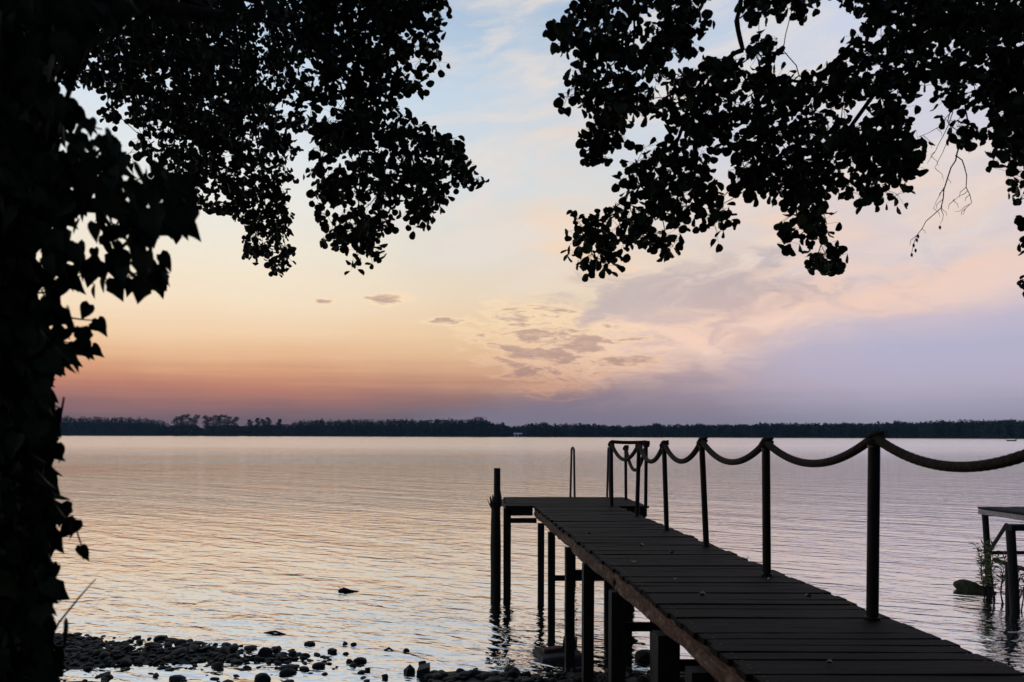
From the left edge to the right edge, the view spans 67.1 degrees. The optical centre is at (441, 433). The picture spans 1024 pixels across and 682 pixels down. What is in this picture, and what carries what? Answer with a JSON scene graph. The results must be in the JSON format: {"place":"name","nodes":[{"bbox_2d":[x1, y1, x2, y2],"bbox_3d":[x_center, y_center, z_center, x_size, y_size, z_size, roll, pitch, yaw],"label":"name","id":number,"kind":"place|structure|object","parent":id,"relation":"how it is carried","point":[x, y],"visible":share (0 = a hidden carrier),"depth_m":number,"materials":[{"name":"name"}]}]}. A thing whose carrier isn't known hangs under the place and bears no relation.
{"place":"outdoors","nodes":[
{"label":"outdoors","id":0,"kind":"place"},
{"bbox_2d":[56,635,641,681],"bbox_3d":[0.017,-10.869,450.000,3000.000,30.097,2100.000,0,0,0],"label":"ground","id":1,"kind":"structure","parent":0,"point":[470,679],"depth_m":8.57,"materials":[{"name":"grey stone"}]},
{"bbox_2d":[54,633,62,639],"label":"stone","id":2,"kind":"object","parent":1,"relation":"on","point":[59,636],"visible":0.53,"depth_m":9.49,"materials":[{"name":"grey stone"}]},
{"bbox_2d":[65,648,76,651],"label":"stone","id":3,"kind":"object","parent":1,"relation":"on","point":[71,650],"visible":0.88,"depth_m":8.92,"materials":[{"name":"black stone"}]},
{"bbox_2d":[79,656,88,660],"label":"stone","id":4,"kind":"object","parent":1,"relation":"on","point":[83,658],"visible":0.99,"depth_m":8.64,"materials":[{"name":"grey stone"}]},
{"bbox_2d":[93,649,103,655],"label":"stone","id":5,"kind":"object","parent":1,"relation":"on","point":[97,652],"visible":0.77,"depth_m":8.84,"materials":[{"name":"black stone"}]},
{"bbox_2d":[101,674,112,678],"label":"stone","id":6,"kind":"object","parent":1,"relation":"on","point":[108,676],"visible":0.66,"depth_m":8.09,"materials":[{"name":"black stone"}]},
{"bbox_2d":[103,656,110,661],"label":"stone","id":7,"kind":"object","parent":1,"relation":"on","point":[108,658],"visible":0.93,"depth_m":8.64,"materials":[{"name":"grey stone"}]},
{"bbox_2d":[121,645,133,652],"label":"stone","id":8,"kind":"object","parent":1,"relation":"on","point":[129,647],"visible":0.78,"depth_m":9.04,"materials":[{"name":"grey stone"}]},
{"bbox_2d":[131,652,139,655],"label":"stone","id":9,"kind":"object","parent":1,"relation":"on","point":[135,654],"visible":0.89,"depth_m":8.85,"materials":[{"name":"black stone"}]},
{"bbox_2d":[144,645,158,650],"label":"stone","id":10,"kind":"object","parent":1,"relation":"on","point":[147,648],"visible":0.7,"depth_m":9.10,"materials":[{"name":"grey stone"}]},
{"bbox_2d":[149,642,161,644],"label":"stone","id":11,"kind":"object","parent":1,"relation":"on","point":[153,643],"visible":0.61,"depth_m":9.34,"materials":[{"name":"grey stone"}]},
{"bbox_2d":[157,666,167,669],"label":"stone","id":12,"kind":"object","parent":1,"relation":"on","point":[161,667],"visible":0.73,"depth_m":8.41,"materials":[{"name":"black stone"}]},
{"bbox_2d":[170,647,187,655],"bbox_3d":[-3.046,2.546,8.915,0.190,0.086,0.214,5,11,43],"label":"stone","id":13,"kind":"object","parent":1,"relation":"on","point":[177,652],"visible":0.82,"depth_m":8.89,"materials":[{"name":"black stone"}]},
{"bbox_2d":[189,644,198,650],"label":"stone","id":14,"kind":"object","parent":1,"relation":"on","point":[194,647],"visible":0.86,"depth_m":9.08,"materials":[{"name":"grey stone"}]},
{"bbox_2d":[190,641,201,644],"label":"stone","id":15,"kind":"object","parent":1,"relation":"on","point":[197,642],"visible":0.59,"depth_m":9.30,"materials":[{"name":"grey stone"}]},
{"bbox_2d":[198,646,209,651],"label":"stone","id":16,"kind":"object","parent":1,"relation":"on","point":[202,649],"visible":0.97,"depth_m":9.03,"materials":[{"name":"black stone"}]},
{"bbox_2d":[211,662,223,668],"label":"stone","id":17,"kind":"object","parent":1,"relation":"on","point":[218,665],"visible":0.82,"depth_m":8.44,"materials":[{"name":"black stone"}]},
{"bbox_2d":[218,645,229,654],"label":"stone","id":18,"kind":"object","parent":1,"relation":"on","point":[223,649],"visible":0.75,"depth_m":8.96,"materials":[{"name":"black stone"}]},
{"bbox_2d":[228,645,238,650],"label":"stone","id":19,"kind":"object","parent":1,"relation":"on","point":[233,647],"visible":0.82,"depth_m":9.12,"materials":[{"name":"grey stone"}]},
{"bbox_2d":[229,659,243,663],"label":"stone","id":20,"kind":"object","parent":1,"relation":"on","point":[235,661],"visible":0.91,"depth_m":8.62,"materials":[{"name":"grey stone"}]},
{"bbox_2d":[0,0,489,651],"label":"alder tree","id":21,"kind":"object","parent":1,"relation":"on","point":[172,30],"visible":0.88,"depth_m":6.55,"materials":[{"name":"black plant"}]},
{"bbox_2d":[0,0,200,681],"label":"ivy","id":22,"kind":"object","parent":21,"relation":"attached to","point":[43,205],"visible":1,"depth_m":1.68,"materials":[{"name":"black plant"}]},
{"bbox_2d":[56,579,95,629],"bbox_3d":[-0.879,0.440,1.800,0.138,0.203,0.006,0,0,0],"label":"dry stalk","id":23,"kind":"object","parent":22,"relation":"attached to","point":[64,615],"visible":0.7,"depth_m":1.80,"materials":[{"name":"brown plant"}]},
{"bbox_2d":[254,673,270,679],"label":"stone","id":24,"kind":"object","parent":1,"relation":"on","point":[262,676],"visible":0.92,"depth_m":8.04,"materials":[{"name":"black stone"}]},
{"bbox_2d":[312,662,324,667],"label":"stone","id":25,"kind":"object","parent":1,"relation":"on","point":[318,665],"visible":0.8,"depth_m":8.47,"materials":[{"name":"black stone"}]},
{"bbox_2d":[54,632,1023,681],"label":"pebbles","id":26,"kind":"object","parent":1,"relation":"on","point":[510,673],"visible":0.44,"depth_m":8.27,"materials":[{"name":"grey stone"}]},
{"bbox_2d":[84,666,91,670],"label":"stone","id":27,"kind":"object","parent":26,"relation":"on","point":[86,668],"visible":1,"depth_m":8.36,"materials":[{"name":"black stone"}]},
{"bbox_2d":[99,651,110,658],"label":"stone","id":28,"kind":"object","parent":26,"relation":"on","point":[103,655],"visible":0.91,"depth_m":8.72,"materials":[{"name":"grey stone"}]},
{"bbox_2d":[120,658,131,664],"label":"stone","id":29,"kind":"object","parent":26,"relation":"on","point":[125,661],"visible":1,"depth_m":8.54,"materials":[{"name":"grey stone"}]},
{"bbox_2d":[542,0,1023,296],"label":"alder tree","id":30,"kind":"object","parent":1,"relation":"on","point":[964,24],"visible":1,"depth_m":4.95,"materials":[{"name":"black plant"}]},
{"bbox_2d":[36,0,1023,429],"label":"sky","id":31,"kind":"structure","parent":0,"point":[482,313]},
{"bbox_2d":[51,436,1023,681],"bbox_3d":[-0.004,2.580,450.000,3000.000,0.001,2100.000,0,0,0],"label":"lake water","id":32,"kind":"structure","parent":0,"point":[244,541],"depth_m":19.07,"materials":[{"name":"grey liquid"}]},
{"bbox_2d":[104,660,115,665],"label":"stone","id":33,"kind":"object","parent":32,"relation":"on","point":[109,663],"visible":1,"depth_m":8.54,"materials":[{"name":"grey stone"}]},
{"bbox_2d":[153,635,167,640],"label":"stone","id":34,"kind":"object","parent":32,"relation":"on","point":[160,637],"visible":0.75,"depth_m":9.59,"materials":[{"name":"black stone"}]},
{"bbox_2d":[164,641,171,646],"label":"stone","id":35,"kind":"object","parent":32,"relation":"on","point":[168,644],"visible":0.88,"depth_m":9.31,"materials":[{"name":"grey stone"}]},
{"bbox_2d":[164,637,177,642],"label":"stone","id":36,"kind":"object","parent":32,"relation":"on","point":[170,639],"visible":0.63,"depth_m":9.49,"materials":[{"name":"grey stone"}]},
{"bbox_2d":[169,675,186,680],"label":"stone","id":37,"kind":"object","parent":32,"relation":"on","point":[176,677],"visible":0.97,"depth_m":8.03,"materials":[{"name":"black stone"}]},
{"bbox_2d":[175,639,186,644],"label":"stone","id":38,"kind":"object","parent":32,"relation":"on","point":[181,641],"visible":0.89,"depth_m":9.42,"materials":[{"name":"grey stone"}]},
{"bbox_2d":[189,660,197,663],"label":"stone","id":39,"kind":"object","parent":32,"relation":"on","point":[193,661],"visible":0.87,"depth_m":8.61,"materials":[{"name":"grey stone"}]},
{"bbox_2d":[221,642,231,646],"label":"stone","id":40,"kind":"object","parent":32,"relation":"on","point":[227,644],"visible":0.41,"depth_m":9.21,"materials":[{"name":"grey stone"}]},
{"bbox_2d":[243,645,256,649],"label":"stone","id":41,"kind":"object","parent":32,"relation":"on","point":[250,647],"visible":0.95,"depth_m":9.18,"materials":[{"name":"grey stone"}]},
{"bbox_2d":[254,656,261,661],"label":"stone","id":42,"kind":"object","parent":32,"relation":"on","point":[257,658],"visible":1,"depth_m":8.71,"materials":[{"name":"grey stone"}]},
{"bbox_2d":[258,647,272,656],"bbox_3d":[-2.058,2.553,8.929,0.150,0.122,0.201,13,14,41],"label":"stone","id":43,"kind":"object","parent":32,"relation":"on","point":[264,651],"visible":0.75,"depth_m":8.90,"materials":[{"name":"black stone"}]},
{"bbox_2d":[264,630,284,633],"bbox_3d":[-2.150,2.562,9.927,0.304,0.048,0.042,0,0,11],"label":"floating stick","id":44,"kind":"object","parent":32,"relation":"on","point":[274,631],"visible":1,"depth_m":9.92,"materials":[{"name":"black wood"}]},
{"bbox_2d":[272,646,281,652],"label":"stone","id":45,"kind":"object","parent":32,"relation":"on","point":[276,649],"visible":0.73,"depth_m":9.08,"materials":[{"name":"black stone"}]},
{"bbox_2d":[279,668,296,674],"bbox_3d":[-1.651,2.574,8.265,0.198,0.102,0.113,0,0,-14],"label":"stone","id":46,"kind":"object","parent":32,"relation":"on","point":[288,671],"visible":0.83,"depth_m":8.23,"materials":[{"name":"black stone"}]},
{"bbox_2d":[277,664,298,669],"bbox_3d":[-1.685,2.563,8.437,0.252,0.059,0.110,-7,10,16],"label":"stone","id":47,"kind":"object","parent":32,"relation":"on","point":[294,666],"visible":0.71,"depth_m":8.41,"materials":[{"name":"black stone"}]},
{"bbox_2d":[288,650,296,655],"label":"stone","id":48,"kind":"object","parent":32,"relation":"on","point":[292,652],"visible":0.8,"depth_m":8.92,"materials":[{"name":"black stone"}]},
{"bbox_2d":[299,666,308,670],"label":"stone","id":49,"kind":"object","parent":32,"relation":"on","point":[303,668],"visible":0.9,"depth_m":8.36,"materials":[{"name":"black stone"}]},
{"bbox_2d":[300,653,309,656],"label":"stone","id":50,"kind":"object","parent":32,"relation":"on","point":[305,654],"visible":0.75,"depth_m":8.88,"materials":[{"name":"black stone"}]},
{"bbox_2d":[304,641,314,645],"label":"stone","id":51,"kind":"object","parent":32,"relation":"on","point":[309,643],"visible":0.97,"depth_m":9.36,"materials":[{"name":"grey stone"}]},
{"bbox_2d":[327,648,336,653],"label":"stone","id":52,"kind":"object","parent":32,"relation":"on","point":[332,650],"visible":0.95,"depth_m":9.03,"materials":[{"name":"black stone"}]},
{"bbox_2d":[338,587,356,591],"bbox_3d":[-1.522,2.537,12.583,0.351,0.101,0.078,0,0,-6],"label":"floating branch","id":53,"kind":"object","parent":32,"relation":"on","point":[343,589],"visible":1,"depth_m":12.55,"materials":[{"name":"black wood"}]},
{"bbox_2d":[353,657,366,662],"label":"stone","id":54,"kind":"object","parent":32,"relation":"on","point":[359,660],"visible":1,"depth_m":8.65,"materials":[{"name":"grey stone"}]},
{"bbox_2d":[381,674,387,679],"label":"stone","id":55,"kind":"object","parent":32,"relation":"on","point":[384,676],"visible":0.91,"depth_m":8.08,"materials":[{"name":"black stone"}]},
{"bbox_2d":[403,664,414,675],"bbox_3d":[-0.348,2.546,8.269,0.124,0.126,0.220,0,0,0],"label":"stone","id":56,"kind":"object","parent":32,"relation":"on","point":[409,669],"visible":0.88,"depth_m":8.24,"materials":[{"name":"black stone"}]},
{"bbox_2d":[416,662,429,676],"bbox_3d":[-0.192,2.540,8.236,0.145,0.139,0.209,0,0,5],"label":"stone","id":57,"kind":"object","parent":32,"relation":"in","point":[423,668],"visible":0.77,"depth_m":8.16,"materials":[{"name":"black stone"}]},
{"bbox_2d":[487,468,501,600],"bbox_3d":[0.844,2.058,11.945,0.184,3.047,0.216,0,0,43],"label":"mooring post","id":58,"kind":"object","parent":32,"relation":"in","point":[495,503],"visible":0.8,"depth_m":11.88,"materials":[{"name":"black wood"}]},
{"bbox_2d":[533,646,581,662],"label":"stone slab","id":59,"kind":"structure","parent":32,"relation":"in","point":[557,656],"depth_m":8.77,"materials":[{"name":"stone"}]},
{"bbox_2d":[563,636,576,649],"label":"concrete block","id":60,"kind":"structure","parent":59,"relation":"on","point":[575,643],"depth_m":8.98,"materials":[{"name":"grey concrete"}]},
{"bbox_2d":[634,649,649,661],"bbox_3d":[2.343,2.544,8.783,0.277,0.159,0.206,8,-7,9],"label":"boulder","id":61,"kind":"object","parent":32,"relation":"on","point":[642,655],"visible":0.57,"depth_m":8.72,"materials":[{"name":"grey stone"}]},
{"bbox_2d":[502,445,1023,681],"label":"jetty","id":62,"kind":"object","parent":32,"relation":"in","point":[742,619],"visible":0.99,"depth_m":5.19,"materials":[{"name":"brown wood"}]},
{"bbox_2d":[608,430,1023,471],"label":"handrail rope","id":63,"kind":"object","parent":62,"relation":"hanging from","point":[875,438],"visible":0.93,"depth_m":4.93,"materials":[{"name":"black fabric"}]},
{"bbox_2d":[953,579,996,593],"bbox_3d":[8.774,2.546,12.647,0.241,0.261,0.605,0,0,-36],"label":"boulder","id":64,"kind":"object","parent":32,"relation":"in","point":[966,585],"visible":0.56,"depth_m":12.63,"materials":[{"name":"grey stone"}]},
{"bbox_2d":[969,542,996,596],"bbox_3d":[8.688,2.191,12.308,0.364,1.012,0.432,0,0,0],"label":"willow shoot","id":65,"kind":"object","parent":32,"relation":"on","point":[983,582],"visible":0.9,"depth_m":12.29,"materials":[{"name":"green plant"}]},
{"bbox_2d":[981,539,1006,604],"bbox_3d":[8.470,2.135,11.738,0.426,1.121,0.350,0,0,25],"label":"willow shoot","id":66,"kind":"object","parent":32,"relation":"on","point":[1001,577],"visible":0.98,"depth_m":11.75,"materials":[{"name":"green plant"}]},
{"bbox_2d":[978,507,1023,612],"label":"neighbouring jetty","id":67,"kind":"object","parent":32,"relation":"in","point":[1012,599],"visible":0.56,"depth_m":11.34,"materials":[{"name":"black wood"}]},
{"bbox_2d":[1018,566,1023,609],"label":"willow shoot","id":68,"kind":"object","parent":32,"relation":"on","point":[1021,591],"visible":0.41,"depth_m":11.31,"materials":[{"name":"green plant"}]},
{"bbox_2d":[61,435,1023,438],"bbox_3d":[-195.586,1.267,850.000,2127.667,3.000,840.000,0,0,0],"label":"shore","id":69,"kind":"structure","parent":0,"point":[554,436],"depth_m":690.94,"materials":[{"name":"green plant"}]},
{"bbox_2d":[171,416,181,434],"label":"tree","id":70,"kind":"object","parent":69,"relation":"on","point":[176,420],"visible":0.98,"depth_m":854.89,"materials":[{"name":"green plant"}]},
{"bbox_2d":[178,414,187,434],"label":"tree","id":71,"kind":"object","parent":69,"relation":"on","point":[180,418],"visible":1,"depth_m":852.43,"materials":[{"name":"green plant"}]},
{"bbox_2d":[183,413,193,433],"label":"tree","id":72,"kind":"object","parent":69,"relation":"on","point":[189,422],"visible":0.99,"depth_m":849.33,"materials":[{"name":"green plant"}]},
{"bbox_2d":[189,414,199,433],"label":"tree","id":73,"kind":"object","parent":69,"relation":"on","point":[195,422],"visible":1,"depth_m":847.24,"materials":[{"name":"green plant"}]},
{"bbox_2d":[202,416,210,434],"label":"tree","id":74,"kind":"object","parent":69,"relation":"on","point":[207,424],"visible":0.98,"depth_m":839.75,"materials":[{"name":"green plant"}]},
{"bbox_2d":[207,415,217,434],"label":"tree","id":75,"kind":"object","parent":69,"relation":"on","point":[213,421],"visible":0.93,"depth_m":837.73,"materials":[{"name":"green plant"}]},
{"bbox_2d":[214,414,224,434],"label":"tree","id":76,"kind":"object","parent":69,"relation":"on","point":[219,419],"visible":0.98,"depth_m":835.08,"materials":[{"name":"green plant"}]},
{"bbox_2d":[222,414,231,433],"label":"tree","id":77,"kind":"object","parent":69,"relation":"on","point":[226,422],"visible":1,"depth_m":831.84,"materials":[{"name":"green plant"}]},
{"bbox_2d":[228,416,238,435],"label":"tree","id":78,"kind":"object","parent":69,"relation":"on","point":[231,423],"visible":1,"depth_m":828.23,"materials":[{"name":"green plant"}]},
{"bbox_2d":[245,420,253,434],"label":"tree","id":79,"kind":"object","parent":69,"relation":"on","point":[250,422],"visible":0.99,"depth_m":820.88,"materials":[{"name":"green plant"}]},
{"bbox_2d":[254,418,261,431],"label":"tree","id":80,"kind":"object","parent":69,"relation":"on","point":[257,423],"visible":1,"depth_m":816.97,"materials":[{"name":"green plant"}]},
{"bbox_2d":[260,418,266,434],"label":"tree","id":81,"kind":"object","parent":69,"relation":"on","point":[263,424],"visible":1,"depth_m":813.84,"materials":[{"name":"green plant"}]},
{"bbox_2d":[265,417,272,434],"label":"tree","id":82,"kind":"object","parent":69,"relation":"on","point":[269,424],"visible":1,"depth_m":811.27,"materials":[{"name":"green plant"}]},
{"bbox_2d":[275,418,282,434],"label":"tree","id":83,"kind":"object","parent":69,"relation":"on","point":[279,422],"visible":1,"depth_m":807.25,"materials":[{"name":"green plant"}]},
{"bbox_2d":[472,416,488,435],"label":"tree","id":84,"kind":"object","parent":69,"relation":"on","point":[479,422],"visible":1,"depth_m":716.70,"materials":[{"name":"green plant"}]},
{"bbox_2d":[497,423,505,434],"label":"tree","id":85,"kind":"object","parent":69,"relation":"on","point":[501,428],"visible":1,"depth_m":708.29,"materials":[{"name":"green plant"}]},
{"bbox_2d":[530,423,537,435],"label":"tree","id":86,"kind":"object","parent":69,"relation":"on","point":[534,431],"visible":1,"depth_m":699.54,"materials":[{"name":"green plant"}]},
{"bbox_2d":[60,415,1023,438],"bbox_3d":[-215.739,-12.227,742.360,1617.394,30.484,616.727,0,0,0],"label":"forest","id":87,"kind":"object","parent":69,"relation":"on","point":[1005,428],"visible":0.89,"depth_m":700.35,"materials":[{"name":"black plant"}]},
{"bbox_2d":[537,422,553,435],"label":"tree","id":88,"kind":"object","parent":69,"relation":"on","point":[544,426],"visible":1,"depth_m":694.54,"materials":[{"name":"green plant"}]},
{"bbox_2d":[553,423,557,435],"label":"tree","id":89,"kind":"object","parent":69,"relation":"on","point":[555,432],"visible":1,"depth_m":691.28,"materials":[{"name":"green plant"}]},
{"bbox_2d":[646,422,660,435],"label":"tree","id":90,"kind":"object","parent":69,"relation":"on","point":[654,426],"visible":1,"depth_m":657.30,"materials":[{"name":"green plant"}]},
{"bbox_2d":[541,645,563,652],"bbox_3d":[1.292,2.506,8.943,0.238,0.058,0.100,0,0,-11],"label":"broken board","id":91,"kind":"object","parent":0,"point":[552,649],"visible":1,"depth_m":8.91,"materials":[{"name":"brown wood"}]}
]}

